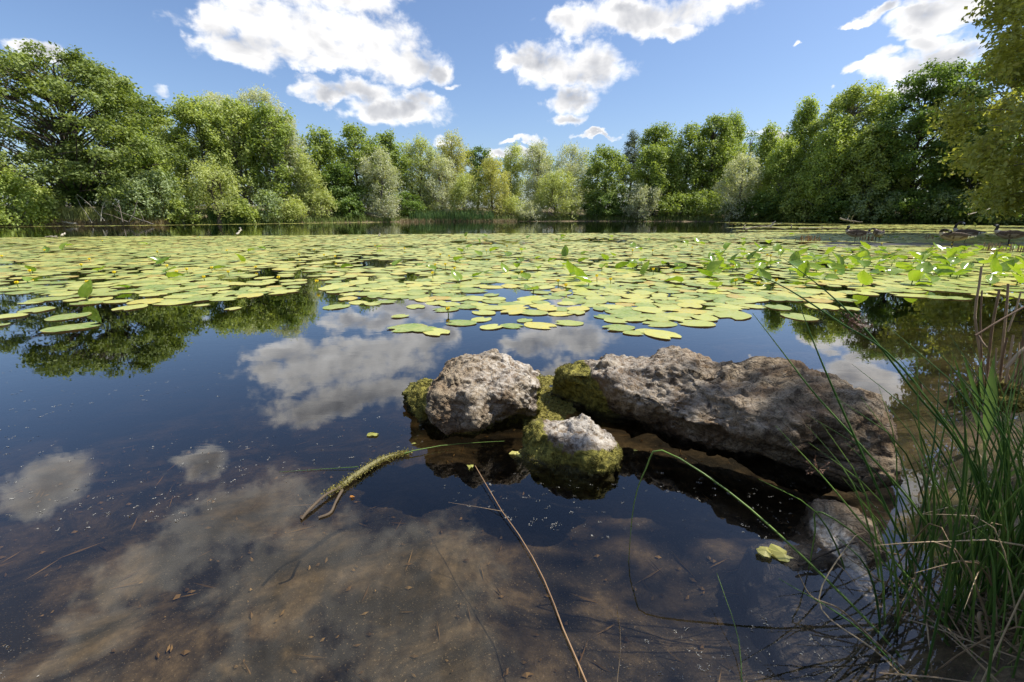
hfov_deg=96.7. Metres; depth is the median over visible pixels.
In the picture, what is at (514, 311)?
lily pad
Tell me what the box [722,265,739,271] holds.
raised lily leaf
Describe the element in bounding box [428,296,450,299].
lily pad
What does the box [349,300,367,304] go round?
lily pad
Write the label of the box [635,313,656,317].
lily pad
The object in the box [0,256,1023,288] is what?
lily pads
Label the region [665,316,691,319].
lily pad
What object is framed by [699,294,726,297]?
lily pad
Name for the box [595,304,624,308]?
lily pad
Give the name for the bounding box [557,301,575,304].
lily pad
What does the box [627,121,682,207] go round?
maple tree
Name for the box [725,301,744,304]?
lily pad
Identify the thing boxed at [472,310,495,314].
lily pad
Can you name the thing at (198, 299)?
lily pad
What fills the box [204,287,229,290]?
lily pad
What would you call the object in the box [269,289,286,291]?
lily pad
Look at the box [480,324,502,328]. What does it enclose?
lily pad
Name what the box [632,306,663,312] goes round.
lily pad
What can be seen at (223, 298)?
lily pad
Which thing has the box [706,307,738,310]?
lily pad
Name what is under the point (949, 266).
raised lily leaf
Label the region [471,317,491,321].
lily pad
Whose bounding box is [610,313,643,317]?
lily pad
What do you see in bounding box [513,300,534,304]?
lily pad
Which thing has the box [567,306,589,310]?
lily pad
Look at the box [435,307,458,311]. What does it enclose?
lily pad
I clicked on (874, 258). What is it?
raised lily leaf
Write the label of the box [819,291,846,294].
lily pad
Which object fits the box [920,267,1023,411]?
dead reeds
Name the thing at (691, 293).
lily pad
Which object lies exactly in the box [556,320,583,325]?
lily pad
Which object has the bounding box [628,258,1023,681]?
rush clump
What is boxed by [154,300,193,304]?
lily pad
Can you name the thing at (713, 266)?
raised lily leaf
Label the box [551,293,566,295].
lily pad
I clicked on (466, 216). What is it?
reed bed
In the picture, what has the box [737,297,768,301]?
lily pad
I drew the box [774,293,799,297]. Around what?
lily pad
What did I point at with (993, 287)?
lily pad
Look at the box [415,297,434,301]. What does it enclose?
lily pad
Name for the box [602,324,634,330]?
lily pad
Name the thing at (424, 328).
lily pad
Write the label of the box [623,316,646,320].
lily pad
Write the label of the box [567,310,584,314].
lily pad
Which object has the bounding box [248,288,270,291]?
lily pad
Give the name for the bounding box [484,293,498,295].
lily pad
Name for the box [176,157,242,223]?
crooked willow
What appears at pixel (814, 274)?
raised lily leaf
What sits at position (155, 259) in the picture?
raised lily leaf
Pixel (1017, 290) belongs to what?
lily pad
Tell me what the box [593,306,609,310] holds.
lily pad
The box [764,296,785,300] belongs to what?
lily pad
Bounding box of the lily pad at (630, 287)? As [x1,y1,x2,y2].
[621,286,637,288]
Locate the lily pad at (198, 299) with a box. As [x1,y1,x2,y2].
[178,296,215,300]
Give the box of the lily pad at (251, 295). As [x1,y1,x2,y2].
[237,293,262,297]
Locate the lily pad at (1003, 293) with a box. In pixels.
[987,291,1014,294]
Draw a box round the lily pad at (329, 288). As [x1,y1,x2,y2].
[318,286,338,289]
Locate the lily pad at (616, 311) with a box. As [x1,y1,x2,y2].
[605,309,629,313]
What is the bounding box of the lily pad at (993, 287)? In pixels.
[985,286,1003,288]
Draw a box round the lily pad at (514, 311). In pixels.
[501,308,524,313]
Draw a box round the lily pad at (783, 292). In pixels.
[771,291,792,293]
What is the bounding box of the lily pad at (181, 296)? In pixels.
[163,294,198,297]
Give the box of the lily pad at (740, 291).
[727,289,751,293]
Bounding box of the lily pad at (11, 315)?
[0,313,27,317]
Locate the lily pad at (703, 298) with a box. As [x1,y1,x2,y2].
[694,298,711,299]
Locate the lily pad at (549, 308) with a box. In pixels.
[537,306,556,310]
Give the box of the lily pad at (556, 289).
[551,288,565,290]
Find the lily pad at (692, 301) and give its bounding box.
[676,299,706,303]
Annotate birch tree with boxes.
[710,108,751,203]
[745,119,784,194]
[750,135,807,221]
[773,93,822,193]
[786,110,864,221]
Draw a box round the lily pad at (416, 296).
[401,294,429,298]
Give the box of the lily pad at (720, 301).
[713,299,726,303]
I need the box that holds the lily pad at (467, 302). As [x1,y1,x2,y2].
[460,301,477,303]
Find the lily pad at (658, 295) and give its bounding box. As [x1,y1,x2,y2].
[652,294,667,296]
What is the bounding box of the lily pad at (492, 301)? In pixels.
[483,299,505,302]
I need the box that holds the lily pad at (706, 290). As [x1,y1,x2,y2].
[696,289,717,292]
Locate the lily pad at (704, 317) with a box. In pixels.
[692,314,717,320]
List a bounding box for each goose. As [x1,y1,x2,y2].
[845,225,871,241]
[868,228,884,240]
[939,228,976,245]
[953,221,986,241]
[993,224,1023,244]
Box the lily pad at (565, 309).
[556,307,567,311]
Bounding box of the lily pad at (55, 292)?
[41,291,66,294]
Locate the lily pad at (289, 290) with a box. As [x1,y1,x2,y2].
[274,289,298,292]
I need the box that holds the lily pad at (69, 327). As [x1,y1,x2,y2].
[40,322,98,331]
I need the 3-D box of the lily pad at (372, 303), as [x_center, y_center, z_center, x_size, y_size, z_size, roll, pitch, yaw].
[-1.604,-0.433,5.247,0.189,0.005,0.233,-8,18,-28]
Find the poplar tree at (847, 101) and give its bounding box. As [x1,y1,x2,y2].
[796,79,901,212]
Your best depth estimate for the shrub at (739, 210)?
58.62 m
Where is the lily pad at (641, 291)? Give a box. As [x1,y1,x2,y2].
[629,290,654,293]
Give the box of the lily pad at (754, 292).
[752,291,767,293]
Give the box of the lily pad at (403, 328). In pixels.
[388,323,426,331]
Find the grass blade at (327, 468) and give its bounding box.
[282,466,357,471]
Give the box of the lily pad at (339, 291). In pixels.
[326,290,347,292]
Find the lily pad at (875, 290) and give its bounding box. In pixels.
[865,288,889,291]
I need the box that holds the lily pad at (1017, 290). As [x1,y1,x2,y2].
[1005,289,1023,291]
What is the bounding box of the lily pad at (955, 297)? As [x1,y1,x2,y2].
[945,296,970,299]
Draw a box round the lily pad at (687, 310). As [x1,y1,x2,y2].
[673,308,706,313]
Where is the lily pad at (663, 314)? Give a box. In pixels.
[655,313,674,316]
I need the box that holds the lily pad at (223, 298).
[209,297,236,300]
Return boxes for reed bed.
[3,203,168,225]
[205,206,255,223]
[409,208,494,221]
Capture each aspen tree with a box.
[2,150,59,200]
[125,104,186,190]
[150,91,240,210]
[198,96,269,203]
[838,117,916,219]
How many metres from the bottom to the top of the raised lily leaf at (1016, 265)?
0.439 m
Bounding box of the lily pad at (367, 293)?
[354,292,385,295]
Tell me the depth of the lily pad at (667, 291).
6.06 m
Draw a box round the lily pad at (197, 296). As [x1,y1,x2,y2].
[187,294,211,297]
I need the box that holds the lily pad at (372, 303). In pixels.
[364,301,380,305]
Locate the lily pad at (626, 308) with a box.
[612,306,632,310]
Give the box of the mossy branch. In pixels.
[300,447,412,520]
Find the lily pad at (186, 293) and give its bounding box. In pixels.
[172,292,199,294]
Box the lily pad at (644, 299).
[631,298,654,301]
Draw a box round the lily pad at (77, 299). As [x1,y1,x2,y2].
[63,298,85,300]
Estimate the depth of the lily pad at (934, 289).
6.18 m
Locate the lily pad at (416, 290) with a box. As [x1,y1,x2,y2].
[402,289,427,292]
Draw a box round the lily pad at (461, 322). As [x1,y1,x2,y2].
[446,320,476,325]
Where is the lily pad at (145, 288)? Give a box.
[137,287,154,289]
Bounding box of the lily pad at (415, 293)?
[408,292,424,294]
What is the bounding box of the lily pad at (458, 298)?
[445,296,470,300]
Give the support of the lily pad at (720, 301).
on the pond water
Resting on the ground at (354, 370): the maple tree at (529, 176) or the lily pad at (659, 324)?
the maple tree at (529, 176)
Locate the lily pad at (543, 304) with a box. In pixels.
[529,303,554,307]
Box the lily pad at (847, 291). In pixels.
[836,290,857,293]
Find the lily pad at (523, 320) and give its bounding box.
[517,318,531,321]
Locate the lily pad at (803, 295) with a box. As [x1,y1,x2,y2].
[792,294,812,296]
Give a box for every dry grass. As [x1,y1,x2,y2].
[0,218,171,226]
[400,217,516,221]
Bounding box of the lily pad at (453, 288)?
[444,287,459,289]
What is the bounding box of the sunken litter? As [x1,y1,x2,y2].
[0,412,970,681]
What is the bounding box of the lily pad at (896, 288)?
[875,286,905,289]
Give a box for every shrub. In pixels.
[0,164,60,226]
[3,178,74,223]
[49,176,118,209]
[93,177,166,220]
[124,168,197,222]
[165,198,201,223]
[223,194,260,223]
[251,186,283,222]
[277,193,309,222]
[300,188,339,220]
[333,196,365,219]
[386,190,426,217]
[417,198,447,215]
[498,193,529,216]
[514,201,545,220]
[578,193,623,218]
[609,201,640,216]
[652,190,699,218]
[680,188,726,216]
[712,199,751,220]
[746,188,803,219]
[779,181,837,222]
[807,192,872,222]
[838,188,907,223]
[872,188,958,223]
[906,187,984,223]
[940,191,1022,223]
[973,191,1023,221]
[981,205,1023,224]
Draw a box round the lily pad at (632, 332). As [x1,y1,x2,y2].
[623,330,642,334]
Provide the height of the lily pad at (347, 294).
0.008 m
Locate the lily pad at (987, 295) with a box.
[971,293,995,296]
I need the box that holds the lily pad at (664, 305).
[654,303,684,307]
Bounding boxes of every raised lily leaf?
[22,277,31,282]
[25,265,35,273]
[59,242,67,249]
[78,278,92,300]
[146,256,163,264]
[156,255,170,264]
[162,266,176,273]
[166,272,184,277]
[235,253,245,261]
[340,263,353,267]
[392,259,401,264]
[426,265,436,268]
[451,269,462,282]
[489,246,499,252]
[501,262,508,272]
[520,272,530,279]
[524,284,539,293]
[561,245,568,255]
[566,260,573,274]
[574,265,584,280]
[574,276,591,285]
[601,253,608,260]
[615,261,629,267]
[627,262,636,268]
[640,259,649,274]
[664,276,683,283]
[673,265,684,272]
[695,268,712,277]
[698,258,711,261]
[706,260,722,272]
[708,252,714,260]
[708,281,722,288]
[715,251,723,262]
[720,263,729,269]
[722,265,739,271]
[723,242,731,248]
[729,260,740,271]
[729,277,743,282]
[745,268,758,279]
[747,250,757,262]
[748,252,760,259]
[754,259,767,262]
[754,262,765,267]
[758,268,771,281]
[768,259,781,265]
[773,243,781,250]
[778,249,784,256]
[788,260,803,265]
[789,250,799,260]
[797,260,809,277]
[798,247,808,254]
[800,256,814,259]
[802,260,820,271]
[806,272,824,276]
[812,256,825,260]
[819,259,834,262]
[822,273,839,278]
[826,246,835,255]
[827,263,844,269]
[827,268,844,274]
[832,252,844,264]
[843,255,859,260]
[857,260,870,267]
[857,270,872,285]
[858,250,867,259]
[859,246,869,255]
[860,241,870,249]
[860,256,871,261]
[868,256,882,260]
[869,269,879,273]
[874,249,887,253]
[874,265,888,268]
[877,259,889,265]
[882,252,896,258]
[887,268,907,274]
[890,255,907,261]
[895,264,912,267]
[899,267,913,269]
[908,270,923,283]
[909,251,920,258]
[915,281,935,285]
[916,262,932,272]
[921,253,932,260]
[925,273,939,285]
[931,256,946,260]
[936,258,950,264]
[936,264,956,269]
[937,266,954,270]
[937,269,955,275]
[946,250,954,257]
[947,257,960,264]
[950,247,961,254]
[953,270,970,277]
[960,253,975,259]
[960,262,973,268]
[978,260,990,266]
[985,274,999,285]
[988,249,997,259]
[990,256,1001,272]
[990,271,1008,276]
[1000,259,1014,272]
[1004,257,1019,262]
[1005,258,1019,268]
[1007,263,1021,273]
[1011,272,1023,285]
[1014,255,1023,263]
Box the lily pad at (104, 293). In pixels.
[90,291,127,295]
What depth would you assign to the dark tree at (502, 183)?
79.94 m
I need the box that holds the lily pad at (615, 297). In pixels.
[602,295,620,299]
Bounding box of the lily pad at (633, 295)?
[622,293,648,297]
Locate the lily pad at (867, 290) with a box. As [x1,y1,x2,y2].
[856,289,873,291]
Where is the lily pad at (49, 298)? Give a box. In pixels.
[27,296,70,301]
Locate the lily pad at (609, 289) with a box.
[599,288,618,291]
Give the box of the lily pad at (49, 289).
[34,288,61,290]
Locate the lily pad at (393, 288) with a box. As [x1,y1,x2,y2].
[388,287,407,289]
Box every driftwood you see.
[744,223,786,230]
[798,227,835,228]
[840,214,858,222]
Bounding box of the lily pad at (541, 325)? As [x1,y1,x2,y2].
[524,322,556,328]
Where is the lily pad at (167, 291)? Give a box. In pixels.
[152,290,183,292]
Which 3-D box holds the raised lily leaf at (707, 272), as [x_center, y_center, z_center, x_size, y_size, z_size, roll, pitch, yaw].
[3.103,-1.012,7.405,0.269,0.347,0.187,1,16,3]
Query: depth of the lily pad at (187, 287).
6.26 m
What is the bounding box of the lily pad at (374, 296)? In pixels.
[367,294,382,297]
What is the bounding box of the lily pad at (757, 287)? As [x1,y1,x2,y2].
[747,285,765,288]
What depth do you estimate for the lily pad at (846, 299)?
5.47 m
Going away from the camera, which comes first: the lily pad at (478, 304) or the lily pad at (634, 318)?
the lily pad at (634, 318)
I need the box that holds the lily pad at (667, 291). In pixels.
[657,289,680,292]
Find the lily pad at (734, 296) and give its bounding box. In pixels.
[726,294,745,297]
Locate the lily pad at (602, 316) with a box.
[594,314,615,318]
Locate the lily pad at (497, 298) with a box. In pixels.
[489,297,505,299]
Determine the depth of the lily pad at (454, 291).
6.03 m
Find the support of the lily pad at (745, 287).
on the pond water
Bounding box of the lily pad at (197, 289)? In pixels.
[185,288,203,290]
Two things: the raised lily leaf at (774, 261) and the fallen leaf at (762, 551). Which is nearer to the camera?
the fallen leaf at (762, 551)
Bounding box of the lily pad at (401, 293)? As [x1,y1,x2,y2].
[391,292,407,294]
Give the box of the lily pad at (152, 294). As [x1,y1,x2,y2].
[139,292,166,295]
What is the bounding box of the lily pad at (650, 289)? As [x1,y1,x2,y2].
[636,288,658,291]
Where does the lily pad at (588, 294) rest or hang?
on the pond water
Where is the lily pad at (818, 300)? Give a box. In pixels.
[796,298,832,302]
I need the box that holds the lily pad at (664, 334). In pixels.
[644,329,681,338]
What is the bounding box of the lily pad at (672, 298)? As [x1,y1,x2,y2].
[663,297,678,299]
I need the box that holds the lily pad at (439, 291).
[432,289,450,292]
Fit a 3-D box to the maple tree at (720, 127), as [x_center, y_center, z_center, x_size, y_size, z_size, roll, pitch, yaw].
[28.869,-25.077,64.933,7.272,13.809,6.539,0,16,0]
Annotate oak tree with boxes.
[0,37,199,208]
[862,57,1002,206]
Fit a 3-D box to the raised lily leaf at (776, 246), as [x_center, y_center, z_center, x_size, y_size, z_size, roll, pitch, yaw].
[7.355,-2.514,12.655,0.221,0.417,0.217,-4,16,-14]
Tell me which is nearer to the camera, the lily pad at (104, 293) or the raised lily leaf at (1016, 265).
the lily pad at (104, 293)
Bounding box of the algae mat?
[522,375,576,428]
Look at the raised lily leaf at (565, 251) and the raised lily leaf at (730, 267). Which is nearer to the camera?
the raised lily leaf at (730, 267)
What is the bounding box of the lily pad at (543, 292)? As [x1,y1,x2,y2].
[531,291,552,293]
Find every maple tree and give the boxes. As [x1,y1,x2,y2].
[242,97,304,213]
[297,124,347,211]
[328,121,385,214]
[370,128,412,212]
[398,151,435,199]
[522,153,561,200]
[571,157,603,203]
[579,143,632,214]
[623,144,686,215]
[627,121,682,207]
[663,121,713,206]
[689,112,742,205]
[914,100,1018,193]
[925,58,1023,193]
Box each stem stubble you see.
[795,235,816,240]
[981,242,1006,250]
[1010,243,1023,252]
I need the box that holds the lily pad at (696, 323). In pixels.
[677,320,715,325]
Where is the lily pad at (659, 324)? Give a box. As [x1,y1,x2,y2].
[642,321,677,326]
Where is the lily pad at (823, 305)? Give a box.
[805,303,838,309]
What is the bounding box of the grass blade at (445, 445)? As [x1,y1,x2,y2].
[404,441,499,453]
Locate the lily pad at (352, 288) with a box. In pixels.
[342,287,363,290]
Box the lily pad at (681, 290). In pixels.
[679,289,696,291]
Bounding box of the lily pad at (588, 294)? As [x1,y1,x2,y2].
[573,291,600,295]
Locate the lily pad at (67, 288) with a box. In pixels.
[55,287,78,289]
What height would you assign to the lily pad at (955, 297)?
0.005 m
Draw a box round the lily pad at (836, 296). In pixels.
[819,294,845,297]
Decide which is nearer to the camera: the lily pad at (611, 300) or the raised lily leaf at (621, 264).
the lily pad at (611, 300)
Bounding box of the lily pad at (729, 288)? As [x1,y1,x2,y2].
[717,287,737,289]
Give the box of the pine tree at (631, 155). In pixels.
[619,129,642,201]
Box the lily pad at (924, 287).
[912,286,939,288]
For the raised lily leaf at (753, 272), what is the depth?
7.03 m
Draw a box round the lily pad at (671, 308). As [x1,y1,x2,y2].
[659,306,680,310]
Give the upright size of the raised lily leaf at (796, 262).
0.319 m
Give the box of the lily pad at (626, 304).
[615,303,635,305]
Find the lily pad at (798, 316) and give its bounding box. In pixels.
[780,313,818,319]
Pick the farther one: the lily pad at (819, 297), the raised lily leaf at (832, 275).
the raised lily leaf at (832, 275)
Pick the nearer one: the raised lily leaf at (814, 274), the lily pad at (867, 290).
the lily pad at (867, 290)
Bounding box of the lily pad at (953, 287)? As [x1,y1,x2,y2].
[939,286,967,288]
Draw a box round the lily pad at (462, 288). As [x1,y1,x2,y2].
[460,287,477,289]
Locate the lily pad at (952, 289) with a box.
[936,288,964,290]
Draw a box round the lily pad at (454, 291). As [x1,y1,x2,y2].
[447,290,460,292]
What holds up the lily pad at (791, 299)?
on the pond water
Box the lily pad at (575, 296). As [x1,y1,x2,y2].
[568,295,585,297]
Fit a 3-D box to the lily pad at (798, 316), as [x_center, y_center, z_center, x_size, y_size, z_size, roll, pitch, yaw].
[2.884,-0.246,4.567,0.288,0.007,0.358,-4,16,-15]
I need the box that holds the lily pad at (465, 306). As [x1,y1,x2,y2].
[455,304,476,308]
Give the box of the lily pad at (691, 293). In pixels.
[684,292,702,294]
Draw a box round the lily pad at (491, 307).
[476,305,504,309]
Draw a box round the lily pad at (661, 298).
[650,296,667,299]
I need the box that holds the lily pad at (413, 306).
[406,304,424,308]
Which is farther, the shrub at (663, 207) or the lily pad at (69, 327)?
the shrub at (663, 207)
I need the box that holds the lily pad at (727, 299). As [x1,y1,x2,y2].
[715,297,739,300]
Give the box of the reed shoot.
[953,354,1023,490]
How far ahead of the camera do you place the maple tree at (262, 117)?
50.82 m
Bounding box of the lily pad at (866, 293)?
[852,291,878,294]
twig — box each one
[617,606,620,681]
[717,575,742,681]
[797,542,885,566]
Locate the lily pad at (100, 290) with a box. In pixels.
[92,289,116,292]
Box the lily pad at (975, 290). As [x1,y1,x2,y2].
[961,289,989,292]
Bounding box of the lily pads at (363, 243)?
[0,232,1023,257]
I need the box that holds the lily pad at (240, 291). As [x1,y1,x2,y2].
[227,290,251,294]
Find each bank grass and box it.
[8,205,168,219]
[167,213,1023,224]
[971,467,1023,681]
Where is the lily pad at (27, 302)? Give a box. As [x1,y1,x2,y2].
[17,301,43,303]
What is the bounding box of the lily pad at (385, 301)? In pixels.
[376,300,395,302]
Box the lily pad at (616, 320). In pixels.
[604,318,627,322]
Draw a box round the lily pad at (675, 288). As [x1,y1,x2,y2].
[666,288,685,289]
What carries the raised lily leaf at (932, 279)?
on the pond water
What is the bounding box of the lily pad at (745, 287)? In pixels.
[733,286,751,288]
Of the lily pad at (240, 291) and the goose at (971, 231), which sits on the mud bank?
the goose at (971, 231)
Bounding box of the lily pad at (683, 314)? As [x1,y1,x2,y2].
[666,312,696,316]
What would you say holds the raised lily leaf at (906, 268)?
on the pond water
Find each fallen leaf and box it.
[367,432,377,436]
[509,451,521,457]
[756,546,772,557]
[768,544,791,561]
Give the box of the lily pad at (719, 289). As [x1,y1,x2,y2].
[709,288,726,290]
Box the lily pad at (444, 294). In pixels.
[432,293,455,295]
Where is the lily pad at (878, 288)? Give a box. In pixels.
[867,287,885,289]
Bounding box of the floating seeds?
[0,326,1019,681]
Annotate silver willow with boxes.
[189,90,246,201]
[218,84,297,171]
[259,109,314,213]
[355,146,403,220]
[416,149,458,213]
[520,139,555,208]
[551,140,594,214]
[620,179,662,220]
[711,149,766,221]
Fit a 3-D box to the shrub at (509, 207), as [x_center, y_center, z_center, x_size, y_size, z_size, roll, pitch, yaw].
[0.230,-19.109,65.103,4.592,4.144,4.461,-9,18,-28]
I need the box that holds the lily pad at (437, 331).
[422,328,449,335]
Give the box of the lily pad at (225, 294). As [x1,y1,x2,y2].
[215,293,235,295]
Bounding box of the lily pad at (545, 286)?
[539,285,554,288]
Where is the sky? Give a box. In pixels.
[0,0,1023,207]
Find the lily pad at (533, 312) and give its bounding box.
[521,309,547,314]
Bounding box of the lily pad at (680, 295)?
[671,294,697,296]
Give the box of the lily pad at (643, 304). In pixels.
[635,303,656,306]
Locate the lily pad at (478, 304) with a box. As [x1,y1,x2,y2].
[471,303,488,305]
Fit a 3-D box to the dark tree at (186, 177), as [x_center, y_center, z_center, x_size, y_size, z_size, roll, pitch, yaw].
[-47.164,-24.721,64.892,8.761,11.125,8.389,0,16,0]
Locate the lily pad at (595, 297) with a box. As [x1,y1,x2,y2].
[586,296,604,299]
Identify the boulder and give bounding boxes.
[402,348,543,439]
[514,413,622,496]
[549,345,902,496]
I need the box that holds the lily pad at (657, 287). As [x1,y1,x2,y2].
[651,286,667,288]
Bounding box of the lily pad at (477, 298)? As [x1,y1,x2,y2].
[469,296,488,300]
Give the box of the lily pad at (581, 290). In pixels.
[573,289,595,292]
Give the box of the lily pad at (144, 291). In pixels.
[134,290,154,293]
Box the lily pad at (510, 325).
[500,323,522,327]
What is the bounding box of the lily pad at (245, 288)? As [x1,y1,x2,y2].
[239,287,259,289]
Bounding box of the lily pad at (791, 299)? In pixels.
[781,297,802,300]
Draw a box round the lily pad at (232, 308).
[224,307,241,309]
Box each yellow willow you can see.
[435,127,476,211]
[473,154,512,215]
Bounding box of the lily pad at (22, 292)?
[4,290,40,293]
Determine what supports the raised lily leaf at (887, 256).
on the pond water
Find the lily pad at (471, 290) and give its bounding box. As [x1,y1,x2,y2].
[461,289,487,292]
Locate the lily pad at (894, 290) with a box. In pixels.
[884,289,902,291]
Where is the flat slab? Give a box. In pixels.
[734,498,905,680]
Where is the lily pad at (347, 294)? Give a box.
[339,292,358,295]
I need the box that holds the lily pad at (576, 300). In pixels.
[562,298,585,303]
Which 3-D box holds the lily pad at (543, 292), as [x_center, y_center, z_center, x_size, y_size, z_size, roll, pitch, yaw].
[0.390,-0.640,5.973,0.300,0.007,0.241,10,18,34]
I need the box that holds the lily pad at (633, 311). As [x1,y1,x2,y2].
[626,310,640,313]
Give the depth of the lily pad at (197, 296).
5.65 m
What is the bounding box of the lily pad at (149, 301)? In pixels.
[126,298,163,303]
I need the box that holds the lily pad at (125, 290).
[114,289,136,291]
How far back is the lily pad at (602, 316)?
4.57 m
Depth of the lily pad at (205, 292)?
5.98 m
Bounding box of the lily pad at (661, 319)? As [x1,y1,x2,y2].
[647,316,673,321]
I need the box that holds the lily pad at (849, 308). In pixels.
[840,306,859,309]
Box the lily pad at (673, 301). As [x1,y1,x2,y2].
[668,300,680,303]
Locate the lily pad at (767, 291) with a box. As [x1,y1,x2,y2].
[758,290,776,292]
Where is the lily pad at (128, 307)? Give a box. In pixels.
[111,304,147,310]
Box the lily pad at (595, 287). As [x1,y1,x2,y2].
[585,286,602,288]
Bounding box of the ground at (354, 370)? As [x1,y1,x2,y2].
[0,204,1023,681]
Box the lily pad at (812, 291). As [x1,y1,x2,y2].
[797,289,820,293]
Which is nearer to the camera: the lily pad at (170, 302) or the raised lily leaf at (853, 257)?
the lily pad at (170, 302)
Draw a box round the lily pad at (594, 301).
[579,299,606,303]
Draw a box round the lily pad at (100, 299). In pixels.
[88,297,112,300]
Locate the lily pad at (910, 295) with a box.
[890,293,926,296]
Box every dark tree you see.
[84,88,173,180]
[149,131,205,205]
[224,160,274,205]
[316,160,367,215]
[459,144,495,209]
[482,154,527,206]
[610,155,632,204]
[730,128,764,201]
[878,122,941,191]
[915,123,1022,210]
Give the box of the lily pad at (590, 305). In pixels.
[581,304,599,306]
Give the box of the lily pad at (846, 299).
[827,297,857,301]
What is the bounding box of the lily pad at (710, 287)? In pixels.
[701,286,715,288]
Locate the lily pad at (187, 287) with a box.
[169,286,197,289]
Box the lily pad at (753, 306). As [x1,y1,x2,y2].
[738,304,765,307]
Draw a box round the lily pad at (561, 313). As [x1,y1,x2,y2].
[548,311,571,315]
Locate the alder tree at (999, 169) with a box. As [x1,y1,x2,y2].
[924,0,1023,226]
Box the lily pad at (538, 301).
[532,300,548,303]
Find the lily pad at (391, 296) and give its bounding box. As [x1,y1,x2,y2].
[381,294,407,297]
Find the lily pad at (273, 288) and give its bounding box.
[268,287,286,289]
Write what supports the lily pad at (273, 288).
on the pond water
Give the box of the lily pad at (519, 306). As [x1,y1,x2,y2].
[502,304,527,308]
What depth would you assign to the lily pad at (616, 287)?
6.36 m
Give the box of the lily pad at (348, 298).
[338,296,357,299]
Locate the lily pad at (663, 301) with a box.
[654,300,672,303]
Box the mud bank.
[819,242,1023,247]
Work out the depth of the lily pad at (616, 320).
4.39 m
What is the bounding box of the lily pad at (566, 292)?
[554,291,571,293]
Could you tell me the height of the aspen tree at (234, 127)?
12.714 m
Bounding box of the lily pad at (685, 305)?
[677,302,701,307]
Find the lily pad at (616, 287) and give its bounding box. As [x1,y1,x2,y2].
[605,286,625,289]
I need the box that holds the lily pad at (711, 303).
[703,302,722,305]
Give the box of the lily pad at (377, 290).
[370,290,386,291]
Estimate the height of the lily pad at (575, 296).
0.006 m
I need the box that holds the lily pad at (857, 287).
[848,286,866,288]
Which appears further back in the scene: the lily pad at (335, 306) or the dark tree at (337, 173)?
the dark tree at (337, 173)
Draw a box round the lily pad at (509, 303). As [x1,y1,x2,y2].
[498,302,524,304]
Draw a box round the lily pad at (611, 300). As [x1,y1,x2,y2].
[604,299,619,301]
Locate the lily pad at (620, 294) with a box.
[613,293,626,295]
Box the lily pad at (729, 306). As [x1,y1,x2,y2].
[715,303,749,309]
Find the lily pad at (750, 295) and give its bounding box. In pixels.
[736,294,763,296]
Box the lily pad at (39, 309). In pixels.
[17,306,55,312]
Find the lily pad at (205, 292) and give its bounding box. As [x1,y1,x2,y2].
[200,290,217,293]
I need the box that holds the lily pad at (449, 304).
[438,302,460,305]
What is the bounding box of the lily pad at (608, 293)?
[598,292,615,294]
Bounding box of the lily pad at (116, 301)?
[103,299,132,302]
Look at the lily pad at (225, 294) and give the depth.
5.83 m
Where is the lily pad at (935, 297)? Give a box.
[926,295,948,298]
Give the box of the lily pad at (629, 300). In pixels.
[618,299,640,302]
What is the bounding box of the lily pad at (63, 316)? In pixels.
[44,312,91,320]
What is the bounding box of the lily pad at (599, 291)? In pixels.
[593,290,607,292]
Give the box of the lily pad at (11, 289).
[0,288,25,290]
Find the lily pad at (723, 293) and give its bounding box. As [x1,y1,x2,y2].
[714,292,731,293]
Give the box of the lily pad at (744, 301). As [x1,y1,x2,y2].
[735,300,754,302]
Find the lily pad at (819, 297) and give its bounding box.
[810,295,830,299]
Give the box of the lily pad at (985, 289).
[968,288,993,290]
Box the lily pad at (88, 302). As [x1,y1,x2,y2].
[70,300,103,304]
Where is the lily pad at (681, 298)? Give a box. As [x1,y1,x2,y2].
[678,297,694,299]
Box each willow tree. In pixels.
[288,147,329,216]
[397,130,440,211]
[446,168,482,215]
[497,140,529,211]
[532,168,584,219]
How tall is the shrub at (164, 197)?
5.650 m
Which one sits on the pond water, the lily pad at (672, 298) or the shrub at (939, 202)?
the lily pad at (672, 298)
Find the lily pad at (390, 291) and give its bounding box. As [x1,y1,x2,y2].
[381,290,398,292]
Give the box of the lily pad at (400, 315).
[391,314,408,317]
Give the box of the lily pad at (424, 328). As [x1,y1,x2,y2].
[410,326,436,331]
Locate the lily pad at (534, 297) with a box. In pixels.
[517,295,547,299]
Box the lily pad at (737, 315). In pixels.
[714,310,751,319]
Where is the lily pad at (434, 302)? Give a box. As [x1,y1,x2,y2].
[425,300,445,304]
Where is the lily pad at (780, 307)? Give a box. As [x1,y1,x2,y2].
[765,304,791,309]
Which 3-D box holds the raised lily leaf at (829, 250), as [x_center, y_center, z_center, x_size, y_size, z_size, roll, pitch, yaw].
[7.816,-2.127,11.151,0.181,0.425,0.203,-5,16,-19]
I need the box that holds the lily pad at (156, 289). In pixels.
[149,287,166,290]
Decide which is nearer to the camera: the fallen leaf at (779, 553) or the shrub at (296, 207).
the fallen leaf at (779, 553)
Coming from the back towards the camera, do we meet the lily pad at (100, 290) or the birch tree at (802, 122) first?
the birch tree at (802, 122)
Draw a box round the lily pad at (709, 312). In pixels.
[698,310,716,314]
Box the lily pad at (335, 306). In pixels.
[323,304,349,308]
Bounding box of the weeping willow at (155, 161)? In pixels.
[98,124,185,207]
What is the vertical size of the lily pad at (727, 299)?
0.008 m
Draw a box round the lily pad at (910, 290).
[900,289,926,292]
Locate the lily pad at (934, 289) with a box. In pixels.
[922,288,943,290]
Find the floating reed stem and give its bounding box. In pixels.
[449,466,586,681]
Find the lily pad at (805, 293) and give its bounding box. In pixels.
[790,292,811,294]
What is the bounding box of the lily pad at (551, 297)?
[540,295,562,298]
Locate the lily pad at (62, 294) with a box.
[48,293,72,295]

